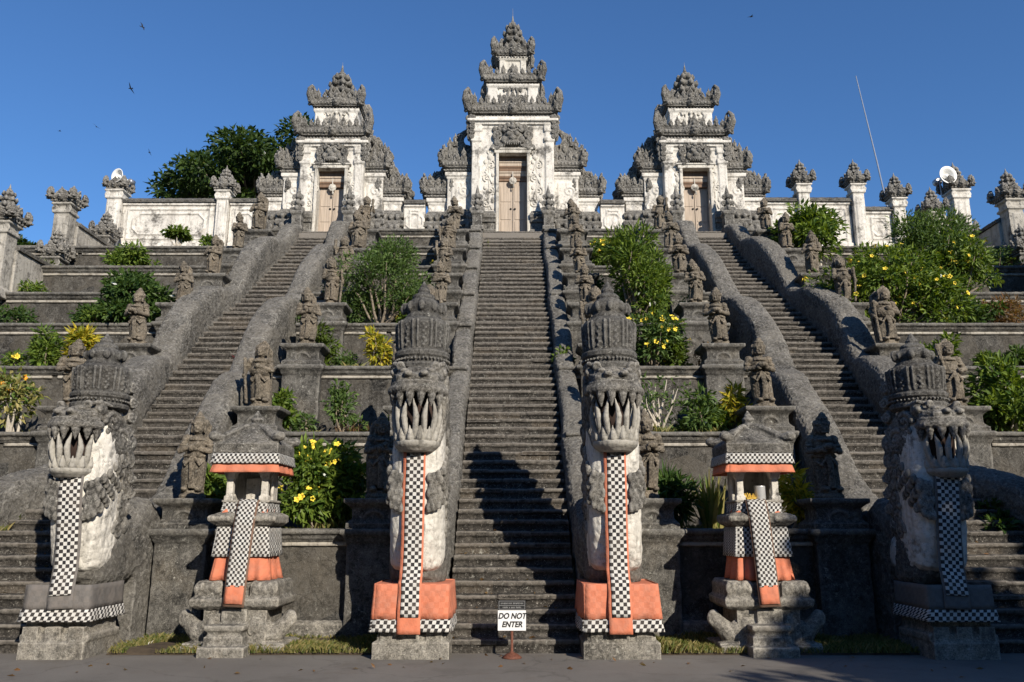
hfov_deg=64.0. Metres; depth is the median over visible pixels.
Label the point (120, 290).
leafy shrub
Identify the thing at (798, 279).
statue pedestal
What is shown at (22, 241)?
broadleaf tree
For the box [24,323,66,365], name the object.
leafy shrub
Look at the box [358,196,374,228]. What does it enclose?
guardian statue
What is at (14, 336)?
terrace wall
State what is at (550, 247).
terrace wall
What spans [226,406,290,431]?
statue pedestal
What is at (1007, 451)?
terrace wall
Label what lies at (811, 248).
guardian statue
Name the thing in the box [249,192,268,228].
guardian statue
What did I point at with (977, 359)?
leafy shrub
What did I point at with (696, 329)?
statue pedestal
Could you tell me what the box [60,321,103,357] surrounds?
croton shrub
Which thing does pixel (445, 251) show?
guardian statue
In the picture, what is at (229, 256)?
statue pedestal
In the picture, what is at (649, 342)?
flowering bush
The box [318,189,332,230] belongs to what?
door leaf
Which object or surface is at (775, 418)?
statue pedestal
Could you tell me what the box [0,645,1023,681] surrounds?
ground
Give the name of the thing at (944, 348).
guardian statue
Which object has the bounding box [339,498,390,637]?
statue pedestal
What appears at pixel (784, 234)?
guardian statue
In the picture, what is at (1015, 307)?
leafy shrub
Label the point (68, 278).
terrace wall
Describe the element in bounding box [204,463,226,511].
flowering bush
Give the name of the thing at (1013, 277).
terrace wall
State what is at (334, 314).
statue pedestal
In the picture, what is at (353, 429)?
dry grass clump
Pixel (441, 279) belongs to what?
guardian statue
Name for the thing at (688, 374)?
terrace wall
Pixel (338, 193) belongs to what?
door leaf
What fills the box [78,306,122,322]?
leafy shrub
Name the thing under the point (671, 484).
long leaf plant
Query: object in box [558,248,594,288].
statue pedestal
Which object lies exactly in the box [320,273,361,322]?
statue pedestal
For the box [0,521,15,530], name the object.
grass
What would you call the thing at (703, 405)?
leafy shrub
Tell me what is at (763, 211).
guardian statue
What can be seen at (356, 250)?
statue pedestal
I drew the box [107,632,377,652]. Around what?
grass
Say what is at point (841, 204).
boundary wall
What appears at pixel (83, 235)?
boundary wall
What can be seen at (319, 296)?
terrace wall
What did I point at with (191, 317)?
serpent balustrade
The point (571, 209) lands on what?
guardian statue
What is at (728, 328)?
terrace wall
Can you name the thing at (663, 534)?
statue pedestal
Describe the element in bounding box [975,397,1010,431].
leafy shrub
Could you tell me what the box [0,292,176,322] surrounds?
terrace wall
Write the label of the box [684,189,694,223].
door leaf
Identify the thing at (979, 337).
terrace wall
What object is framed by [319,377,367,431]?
leafy shrub
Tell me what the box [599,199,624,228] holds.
boundary wall
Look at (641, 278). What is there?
leafy shrub
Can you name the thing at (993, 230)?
boundary wall
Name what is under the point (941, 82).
sky
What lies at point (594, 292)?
guardian statue
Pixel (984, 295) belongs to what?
terrace wall
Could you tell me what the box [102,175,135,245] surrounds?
wall pillar
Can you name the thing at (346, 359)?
leafy shrub
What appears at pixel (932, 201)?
wall pillar
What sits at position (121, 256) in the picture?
leafy shrub
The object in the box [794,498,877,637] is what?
statue pedestal
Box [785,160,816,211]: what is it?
wall pillar
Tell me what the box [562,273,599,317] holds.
statue pedestal
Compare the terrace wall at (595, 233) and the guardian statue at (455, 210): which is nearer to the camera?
the guardian statue at (455, 210)
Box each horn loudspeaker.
[111,168,135,184]
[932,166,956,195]
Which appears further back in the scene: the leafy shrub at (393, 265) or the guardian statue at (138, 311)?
the leafy shrub at (393, 265)
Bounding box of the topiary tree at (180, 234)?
[160,223,193,245]
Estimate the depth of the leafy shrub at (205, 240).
24.61 m
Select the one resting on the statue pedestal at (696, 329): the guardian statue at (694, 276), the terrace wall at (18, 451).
the guardian statue at (694, 276)
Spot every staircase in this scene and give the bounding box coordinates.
[0,231,327,652]
[450,231,579,652]
[697,231,1023,652]
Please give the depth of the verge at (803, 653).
11.00 m
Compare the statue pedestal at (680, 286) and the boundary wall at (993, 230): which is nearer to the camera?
the statue pedestal at (680, 286)
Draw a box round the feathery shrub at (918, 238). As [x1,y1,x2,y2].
[883,203,1001,291]
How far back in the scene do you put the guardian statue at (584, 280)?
19.77 m
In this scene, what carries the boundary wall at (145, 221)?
on the upper courtyard
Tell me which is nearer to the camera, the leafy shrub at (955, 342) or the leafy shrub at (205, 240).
the leafy shrub at (955, 342)
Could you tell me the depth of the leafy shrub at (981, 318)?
19.90 m
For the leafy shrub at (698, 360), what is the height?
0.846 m
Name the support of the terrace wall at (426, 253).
on the terrace soil
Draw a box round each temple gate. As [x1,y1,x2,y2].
[256,65,414,230]
[419,16,606,231]
[612,64,770,230]
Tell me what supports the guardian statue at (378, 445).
on the statue pedestal at (364, 533)
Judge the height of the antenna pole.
8.698 m
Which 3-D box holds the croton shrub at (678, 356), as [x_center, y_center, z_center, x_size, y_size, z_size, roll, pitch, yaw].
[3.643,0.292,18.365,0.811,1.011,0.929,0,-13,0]
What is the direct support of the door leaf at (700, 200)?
in the temple gate at (694, 154)
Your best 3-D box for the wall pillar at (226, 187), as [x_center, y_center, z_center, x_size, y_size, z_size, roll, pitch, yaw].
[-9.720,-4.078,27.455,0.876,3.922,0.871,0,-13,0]
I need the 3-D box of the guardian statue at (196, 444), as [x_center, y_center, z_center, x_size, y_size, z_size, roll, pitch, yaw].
[-5.118,1.838,13.215,0.551,1.424,0.485,3,-13,-12]
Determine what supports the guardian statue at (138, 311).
on the statue pedestal at (135, 349)
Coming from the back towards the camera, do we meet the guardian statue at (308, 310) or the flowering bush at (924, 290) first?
the flowering bush at (924, 290)
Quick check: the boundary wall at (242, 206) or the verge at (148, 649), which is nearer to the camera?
the verge at (148, 649)
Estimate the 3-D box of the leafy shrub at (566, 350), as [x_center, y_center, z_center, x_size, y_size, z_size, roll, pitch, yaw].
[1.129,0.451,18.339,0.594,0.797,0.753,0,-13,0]
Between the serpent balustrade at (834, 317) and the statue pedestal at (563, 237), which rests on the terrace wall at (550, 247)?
the statue pedestal at (563, 237)
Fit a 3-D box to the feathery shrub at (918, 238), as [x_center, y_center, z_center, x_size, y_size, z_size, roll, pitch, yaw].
[11.514,-2.328,22.071,3.174,2.971,2.162,0,-13,0]
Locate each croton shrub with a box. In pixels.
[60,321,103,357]
[296,317,343,365]
[358,324,393,365]
[660,335,693,365]
[716,378,752,428]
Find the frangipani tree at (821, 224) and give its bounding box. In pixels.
[767,198,851,265]
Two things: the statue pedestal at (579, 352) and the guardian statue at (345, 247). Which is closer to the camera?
the statue pedestal at (579, 352)
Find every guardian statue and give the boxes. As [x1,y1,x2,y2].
[55,339,85,405]
[124,288,149,342]
[173,261,193,301]
[177,411,213,497]
[204,234,223,272]
[231,212,247,247]
[242,341,274,405]
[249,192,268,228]
[295,287,321,342]
[322,257,343,302]
[333,236,353,272]
[348,210,367,247]
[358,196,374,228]
[364,412,393,497]
[391,344,395,369]
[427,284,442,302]
[432,260,450,301]
[434,237,452,272]
[438,217,456,247]
[447,196,463,228]
[564,198,580,228]
[568,214,583,247]
[569,237,586,272]
[575,263,593,301]
[579,286,600,323]
[638,409,664,497]
[651,195,669,228]
[661,211,679,247]
[667,233,688,272]
[684,259,705,301]
[702,287,729,342]
[743,337,775,405]
[756,198,772,228]
[778,212,794,247]
[801,230,821,272]
[804,412,844,497]
[831,255,856,301]
[868,286,899,342]
[932,338,967,405]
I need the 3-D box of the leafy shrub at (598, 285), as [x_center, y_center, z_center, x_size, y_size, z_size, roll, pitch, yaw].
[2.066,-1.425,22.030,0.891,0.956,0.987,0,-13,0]
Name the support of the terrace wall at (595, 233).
on the courtyard
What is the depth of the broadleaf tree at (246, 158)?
38.72 m
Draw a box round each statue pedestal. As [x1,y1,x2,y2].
[30,406,62,467]
[113,343,161,364]
[146,498,222,637]
[150,302,176,333]
[193,273,231,288]
[220,248,242,274]
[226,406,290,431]
[243,229,275,247]
[276,343,330,431]
[317,302,351,365]
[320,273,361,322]
[337,248,372,291]
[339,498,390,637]
[347,229,381,249]
[383,406,392,460]
[426,273,463,317]
[431,248,466,287]
[437,229,469,261]
[439,302,459,365]
[556,229,589,262]
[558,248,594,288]
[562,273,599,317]
[566,302,585,365]
[575,343,584,399]
[641,498,685,636]
[644,229,678,249]
[652,248,688,272]
[666,273,704,322]
[673,302,711,365]
[694,343,745,416]
[735,406,800,527]
[750,229,777,240]
[782,248,806,274]
[793,273,832,289]
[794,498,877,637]
[851,302,871,331]
[863,343,904,356]
[955,406,997,468]
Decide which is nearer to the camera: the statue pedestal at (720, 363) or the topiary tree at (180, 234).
the statue pedestal at (720, 363)
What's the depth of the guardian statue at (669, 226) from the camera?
23.07 m
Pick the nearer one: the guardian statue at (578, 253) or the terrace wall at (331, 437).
the terrace wall at (331, 437)
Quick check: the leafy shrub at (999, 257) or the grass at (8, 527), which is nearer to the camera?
the grass at (8, 527)
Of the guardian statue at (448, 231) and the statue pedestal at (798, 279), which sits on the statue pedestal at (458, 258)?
the guardian statue at (448, 231)
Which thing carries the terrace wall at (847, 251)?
on the terrace soil
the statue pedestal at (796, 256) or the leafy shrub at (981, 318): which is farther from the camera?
the statue pedestal at (796, 256)
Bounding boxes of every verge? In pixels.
[106,637,370,654]
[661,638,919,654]
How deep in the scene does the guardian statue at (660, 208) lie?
24.50 m
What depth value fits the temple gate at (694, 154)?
27.63 m
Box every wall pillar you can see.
[0,184,33,299]
[35,227,75,265]
[45,186,88,265]
[88,210,122,245]
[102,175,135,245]
[210,166,240,245]
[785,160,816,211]
[838,159,870,245]
[879,173,912,244]
[915,187,949,241]
[936,163,975,224]
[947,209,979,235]
[986,169,1023,263]
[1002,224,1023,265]
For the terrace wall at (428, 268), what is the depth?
22.72 m
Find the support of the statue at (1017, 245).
on the terrace wall at (1013, 277)
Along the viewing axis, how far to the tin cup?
11.78 m
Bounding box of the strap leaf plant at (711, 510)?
[690,471,726,528]
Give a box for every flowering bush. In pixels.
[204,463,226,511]
[277,431,366,527]
[589,235,614,265]
[626,310,692,365]
[802,241,986,322]
[845,240,881,288]
[924,233,1004,291]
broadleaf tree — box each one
[17,234,36,244]
[142,112,314,197]
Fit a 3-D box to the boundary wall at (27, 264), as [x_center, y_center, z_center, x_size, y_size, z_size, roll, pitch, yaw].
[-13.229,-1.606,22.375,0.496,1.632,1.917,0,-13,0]
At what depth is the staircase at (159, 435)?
15.92 m
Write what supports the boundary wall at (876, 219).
on the upper courtyard
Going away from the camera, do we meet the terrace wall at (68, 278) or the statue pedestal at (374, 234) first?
the terrace wall at (68, 278)
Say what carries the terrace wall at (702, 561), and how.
on the ground at (482, 667)
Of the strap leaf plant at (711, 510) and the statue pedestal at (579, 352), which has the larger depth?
the statue pedestal at (579, 352)
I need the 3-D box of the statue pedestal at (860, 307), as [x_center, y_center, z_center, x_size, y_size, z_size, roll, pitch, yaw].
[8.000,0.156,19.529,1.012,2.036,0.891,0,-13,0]
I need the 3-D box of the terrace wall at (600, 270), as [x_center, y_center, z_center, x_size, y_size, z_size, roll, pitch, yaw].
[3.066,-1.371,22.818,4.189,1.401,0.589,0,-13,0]
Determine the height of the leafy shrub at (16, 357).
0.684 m
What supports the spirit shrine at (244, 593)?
on the verge at (148, 649)
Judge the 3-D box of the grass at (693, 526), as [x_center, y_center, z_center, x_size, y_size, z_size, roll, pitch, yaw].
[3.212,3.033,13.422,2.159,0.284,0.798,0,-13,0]
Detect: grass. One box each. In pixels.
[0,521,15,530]
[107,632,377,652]
[281,516,349,527]
[340,361,370,365]
[652,423,729,431]
[679,518,724,528]
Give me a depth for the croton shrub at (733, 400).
15.99 m
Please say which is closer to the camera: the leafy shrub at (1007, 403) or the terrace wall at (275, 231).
the leafy shrub at (1007, 403)
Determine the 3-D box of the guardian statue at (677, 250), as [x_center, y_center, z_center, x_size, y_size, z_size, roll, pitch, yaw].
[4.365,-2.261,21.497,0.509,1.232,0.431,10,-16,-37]
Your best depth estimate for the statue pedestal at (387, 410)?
15.18 m
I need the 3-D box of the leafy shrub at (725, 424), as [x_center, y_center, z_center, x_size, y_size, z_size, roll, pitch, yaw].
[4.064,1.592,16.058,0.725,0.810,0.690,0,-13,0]
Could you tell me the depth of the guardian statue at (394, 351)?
15.65 m
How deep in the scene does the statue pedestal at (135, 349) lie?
17.51 m
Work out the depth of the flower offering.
11.75 m
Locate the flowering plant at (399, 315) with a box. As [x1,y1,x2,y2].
[395,306,406,322]
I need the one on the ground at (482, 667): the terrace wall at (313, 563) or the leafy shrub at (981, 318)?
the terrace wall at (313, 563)
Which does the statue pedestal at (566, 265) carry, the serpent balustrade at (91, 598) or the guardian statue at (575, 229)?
the guardian statue at (575, 229)
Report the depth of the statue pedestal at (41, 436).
15.05 m
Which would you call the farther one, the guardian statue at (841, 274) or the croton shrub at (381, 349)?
the guardian statue at (841, 274)
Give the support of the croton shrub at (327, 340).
on the terrace soil
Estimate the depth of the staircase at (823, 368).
15.92 m
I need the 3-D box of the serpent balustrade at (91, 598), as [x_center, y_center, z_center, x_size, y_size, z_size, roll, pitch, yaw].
[-5.628,-0.462,18.659,1.042,12.671,14.172,-1,-13,3]
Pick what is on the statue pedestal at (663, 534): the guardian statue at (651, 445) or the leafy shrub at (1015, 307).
the guardian statue at (651, 445)
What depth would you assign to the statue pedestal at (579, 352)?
17.45 m
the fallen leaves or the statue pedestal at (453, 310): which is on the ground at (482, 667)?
the fallen leaves
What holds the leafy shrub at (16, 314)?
on the terrace soil
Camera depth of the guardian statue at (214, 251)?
21.43 m
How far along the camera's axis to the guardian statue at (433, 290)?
18.04 m
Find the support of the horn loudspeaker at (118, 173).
on the wall pillar at (116, 192)
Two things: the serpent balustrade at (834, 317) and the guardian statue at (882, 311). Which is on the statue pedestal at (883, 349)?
the guardian statue at (882, 311)
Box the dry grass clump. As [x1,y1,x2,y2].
[334,421,371,431]
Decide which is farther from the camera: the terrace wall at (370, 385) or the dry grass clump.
the terrace wall at (370, 385)
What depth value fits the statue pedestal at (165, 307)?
19.37 m
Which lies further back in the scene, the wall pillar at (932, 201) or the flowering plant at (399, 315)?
the wall pillar at (932, 201)
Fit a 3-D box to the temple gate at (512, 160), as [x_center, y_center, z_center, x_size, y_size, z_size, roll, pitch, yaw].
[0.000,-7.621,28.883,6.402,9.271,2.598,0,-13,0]
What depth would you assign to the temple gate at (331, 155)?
27.62 m
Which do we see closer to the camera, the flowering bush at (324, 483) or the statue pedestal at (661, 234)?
the flowering bush at (324, 483)
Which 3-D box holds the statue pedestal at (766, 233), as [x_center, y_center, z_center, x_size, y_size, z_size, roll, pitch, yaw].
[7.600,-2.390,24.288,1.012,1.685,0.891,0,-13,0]
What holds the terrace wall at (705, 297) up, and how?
on the terrace soil
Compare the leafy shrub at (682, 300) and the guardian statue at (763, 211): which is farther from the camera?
the guardian statue at (763, 211)
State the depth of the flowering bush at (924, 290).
19.91 m
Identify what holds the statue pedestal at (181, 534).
on the ground at (482, 667)
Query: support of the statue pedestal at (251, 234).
on the terrace wall at (163, 255)
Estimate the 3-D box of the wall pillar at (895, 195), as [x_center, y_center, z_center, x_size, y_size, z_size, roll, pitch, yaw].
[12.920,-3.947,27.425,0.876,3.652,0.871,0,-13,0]
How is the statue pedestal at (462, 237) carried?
on the terrace wall at (426, 253)
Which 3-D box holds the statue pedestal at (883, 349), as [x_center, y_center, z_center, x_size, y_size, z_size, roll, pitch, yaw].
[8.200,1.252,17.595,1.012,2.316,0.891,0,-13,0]
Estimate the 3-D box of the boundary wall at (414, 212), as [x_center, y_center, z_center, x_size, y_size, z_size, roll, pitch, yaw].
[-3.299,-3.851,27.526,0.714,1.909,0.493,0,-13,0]
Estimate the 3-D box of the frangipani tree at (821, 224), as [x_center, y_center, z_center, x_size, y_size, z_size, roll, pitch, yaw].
[8.551,-2.993,23.494,2.424,2.283,2.116,0,-13,0]
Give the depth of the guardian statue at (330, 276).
19.76 m
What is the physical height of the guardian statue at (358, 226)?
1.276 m
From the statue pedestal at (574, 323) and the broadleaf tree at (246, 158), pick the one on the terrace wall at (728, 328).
the statue pedestal at (574, 323)
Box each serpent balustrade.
[0,185,304,529]
[16,185,356,659]
[368,185,484,659]
[540,186,664,659]
[669,185,1000,659]
[720,185,1023,530]
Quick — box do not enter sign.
[498,600,526,659]
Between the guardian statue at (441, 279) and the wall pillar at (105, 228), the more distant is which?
the wall pillar at (105, 228)
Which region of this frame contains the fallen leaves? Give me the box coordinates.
[2,486,1004,677]
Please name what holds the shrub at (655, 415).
on the terrace soil
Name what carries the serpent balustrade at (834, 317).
on the ground at (482, 667)
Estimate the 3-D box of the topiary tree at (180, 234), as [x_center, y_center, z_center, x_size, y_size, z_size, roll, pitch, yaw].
[-10.006,-3.087,24.425,0.893,0.842,1.017,0,-13,0]
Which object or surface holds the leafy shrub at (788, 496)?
on the terrace soil
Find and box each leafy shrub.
[0,303,39,322]
[0,347,29,365]
[0,366,49,431]
[17,278,47,291]
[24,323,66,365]
[67,267,175,322]
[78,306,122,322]
[98,239,161,265]
[198,232,212,245]
[272,385,301,430]
[289,410,320,431]
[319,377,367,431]
[320,233,434,322]
[332,349,358,365]
[551,344,576,361]
[588,269,604,289]
[600,217,674,322]
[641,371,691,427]
[667,381,725,431]
[673,292,688,316]
[690,341,708,365]
[705,402,733,430]
[778,462,814,528]
[919,330,963,356]
[947,297,1008,322]
[963,349,1023,431]
[969,348,1001,365]
[974,292,1023,322]
[974,497,1022,533]
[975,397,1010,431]
[979,245,1023,265]
[1000,343,1023,365]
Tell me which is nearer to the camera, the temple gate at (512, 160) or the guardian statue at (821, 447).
the guardian statue at (821, 447)
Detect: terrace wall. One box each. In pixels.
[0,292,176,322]
[0,322,155,365]
[0,366,63,431]
[0,431,37,476]
[20,245,231,265]
[41,265,205,291]
[208,528,346,637]
[233,229,279,235]
[272,365,467,431]
[277,431,459,527]
[295,323,471,365]
[312,292,474,322]
[340,246,479,265]
[350,228,481,245]
[369,265,477,291]
[544,228,646,245]
[546,246,647,265]
[548,265,621,291]
[551,292,710,319]
[554,323,729,365]
[558,366,753,431]
[565,431,728,527]
[574,528,822,634]
[819,245,1001,265]
[819,265,1023,291]
[853,292,1023,322]
[870,323,1023,365]
[958,366,1023,403]
[991,431,1023,476]
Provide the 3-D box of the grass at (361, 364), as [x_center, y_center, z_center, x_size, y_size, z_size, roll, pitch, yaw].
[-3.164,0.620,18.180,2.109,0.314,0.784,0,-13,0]
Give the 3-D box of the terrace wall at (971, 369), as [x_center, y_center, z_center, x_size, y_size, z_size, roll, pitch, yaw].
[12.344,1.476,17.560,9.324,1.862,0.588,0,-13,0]
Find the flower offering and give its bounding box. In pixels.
[744,493,756,498]
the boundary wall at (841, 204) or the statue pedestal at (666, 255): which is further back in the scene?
the boundary wall at (841, 204)
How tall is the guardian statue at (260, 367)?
1.337 m
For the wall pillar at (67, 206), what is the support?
on the terrace wall at (163, 255)
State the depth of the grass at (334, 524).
13.22 m
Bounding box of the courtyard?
[299,233,726,241]
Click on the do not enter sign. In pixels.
(512, 615)
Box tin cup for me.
[754,486,765,499]
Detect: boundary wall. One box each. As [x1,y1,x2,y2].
[10,245,51,291]
[73,221,108,245]
[118,198,216,245]
[227,198,256,245]
[404,199,425,228]
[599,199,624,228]
[764,197,796,227]
[810,197,854,245]
[865,206,894,245]
[967,218,1008,265]
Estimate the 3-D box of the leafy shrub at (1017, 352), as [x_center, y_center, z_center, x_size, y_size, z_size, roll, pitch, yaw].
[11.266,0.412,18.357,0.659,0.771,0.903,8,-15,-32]
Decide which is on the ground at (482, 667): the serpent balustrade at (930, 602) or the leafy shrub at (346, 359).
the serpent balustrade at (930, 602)
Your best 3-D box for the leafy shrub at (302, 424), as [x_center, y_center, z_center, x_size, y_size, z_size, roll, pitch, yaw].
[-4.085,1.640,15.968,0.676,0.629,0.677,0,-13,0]
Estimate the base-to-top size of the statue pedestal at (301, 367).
2.316 m
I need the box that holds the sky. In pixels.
[0,0,1023,244]
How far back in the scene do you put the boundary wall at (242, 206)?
27.48 m
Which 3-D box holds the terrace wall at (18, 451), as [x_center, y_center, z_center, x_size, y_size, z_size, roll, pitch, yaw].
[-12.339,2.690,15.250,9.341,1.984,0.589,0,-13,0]
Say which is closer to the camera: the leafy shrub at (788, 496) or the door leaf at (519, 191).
the leafy shrub at (788, 496)
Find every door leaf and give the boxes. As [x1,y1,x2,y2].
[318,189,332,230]
[332,189,343,220]
[499,182,511,230]
[513,182,526,230]
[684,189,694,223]
[694,189,708,230]
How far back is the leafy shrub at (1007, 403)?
15.91 m
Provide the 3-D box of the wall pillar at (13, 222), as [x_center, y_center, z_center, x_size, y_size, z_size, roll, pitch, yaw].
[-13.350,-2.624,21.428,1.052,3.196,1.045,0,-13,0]
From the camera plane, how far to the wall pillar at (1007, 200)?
23.96 m
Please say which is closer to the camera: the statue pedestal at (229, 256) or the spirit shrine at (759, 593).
the spirit shrine at (759, 593)
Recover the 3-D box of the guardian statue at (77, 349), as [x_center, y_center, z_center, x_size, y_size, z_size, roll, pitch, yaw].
[-8.359,0.623,15.653,0.476,1.361,0.563,-7,-15,29]
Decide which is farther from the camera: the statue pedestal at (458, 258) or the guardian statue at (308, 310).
the statue pedestal at (458, 258)
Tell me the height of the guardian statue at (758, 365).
1.396 m
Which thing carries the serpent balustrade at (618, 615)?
on the ground at (482, 667)
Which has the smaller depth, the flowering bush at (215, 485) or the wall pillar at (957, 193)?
the flowering bush at (215, 485)
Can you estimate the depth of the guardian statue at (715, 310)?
17.86 m
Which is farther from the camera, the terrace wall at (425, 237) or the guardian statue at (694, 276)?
the terrace wall at (425, 237)
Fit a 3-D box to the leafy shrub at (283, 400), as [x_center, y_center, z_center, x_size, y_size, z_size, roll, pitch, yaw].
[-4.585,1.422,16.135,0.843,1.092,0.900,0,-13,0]
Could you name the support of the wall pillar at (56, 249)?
on the terrace soil
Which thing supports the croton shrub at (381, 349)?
on the terrace soil
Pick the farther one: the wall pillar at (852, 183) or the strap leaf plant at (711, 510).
the wall pillar at (852, 183)
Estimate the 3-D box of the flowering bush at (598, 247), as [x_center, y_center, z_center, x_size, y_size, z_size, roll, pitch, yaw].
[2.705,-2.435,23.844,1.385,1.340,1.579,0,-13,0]
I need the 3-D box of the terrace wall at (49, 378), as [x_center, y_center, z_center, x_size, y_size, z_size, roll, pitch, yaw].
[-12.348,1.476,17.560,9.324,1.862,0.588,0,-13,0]
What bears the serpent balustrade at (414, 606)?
on the ground at (482, 667)
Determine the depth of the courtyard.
25.74 m
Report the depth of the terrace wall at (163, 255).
24.15 m
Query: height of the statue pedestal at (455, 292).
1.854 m
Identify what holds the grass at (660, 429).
on the terrace soil
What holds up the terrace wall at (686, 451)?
on the terrace soil
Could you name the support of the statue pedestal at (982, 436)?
on the terrace wall at (1007, 451)
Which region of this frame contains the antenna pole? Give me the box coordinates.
[855,76,887,205]
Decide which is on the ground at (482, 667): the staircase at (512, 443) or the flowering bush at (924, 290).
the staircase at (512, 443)
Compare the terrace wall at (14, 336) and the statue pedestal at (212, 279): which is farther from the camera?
the statue pedestal at (212, 279)
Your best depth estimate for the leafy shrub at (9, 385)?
15.97 m
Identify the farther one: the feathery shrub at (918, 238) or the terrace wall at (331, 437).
the feathery shrub at (918, 238)
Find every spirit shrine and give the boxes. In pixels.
[178,411,300,657]
[705,411,825,657]
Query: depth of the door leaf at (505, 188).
27.55 m
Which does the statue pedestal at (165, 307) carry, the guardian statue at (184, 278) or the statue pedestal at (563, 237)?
the guardian statue at (184, 278)
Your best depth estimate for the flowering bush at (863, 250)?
21.87 m
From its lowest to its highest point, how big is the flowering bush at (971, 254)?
1.787 m
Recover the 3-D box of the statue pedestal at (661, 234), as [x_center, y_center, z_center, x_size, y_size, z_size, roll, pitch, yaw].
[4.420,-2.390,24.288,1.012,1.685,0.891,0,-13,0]
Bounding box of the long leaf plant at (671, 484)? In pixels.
[658,459,709,527]
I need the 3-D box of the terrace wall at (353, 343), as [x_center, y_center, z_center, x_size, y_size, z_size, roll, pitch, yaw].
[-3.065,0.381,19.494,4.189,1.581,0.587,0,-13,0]
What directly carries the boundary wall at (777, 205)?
on the upper courtyard
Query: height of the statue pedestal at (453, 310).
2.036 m

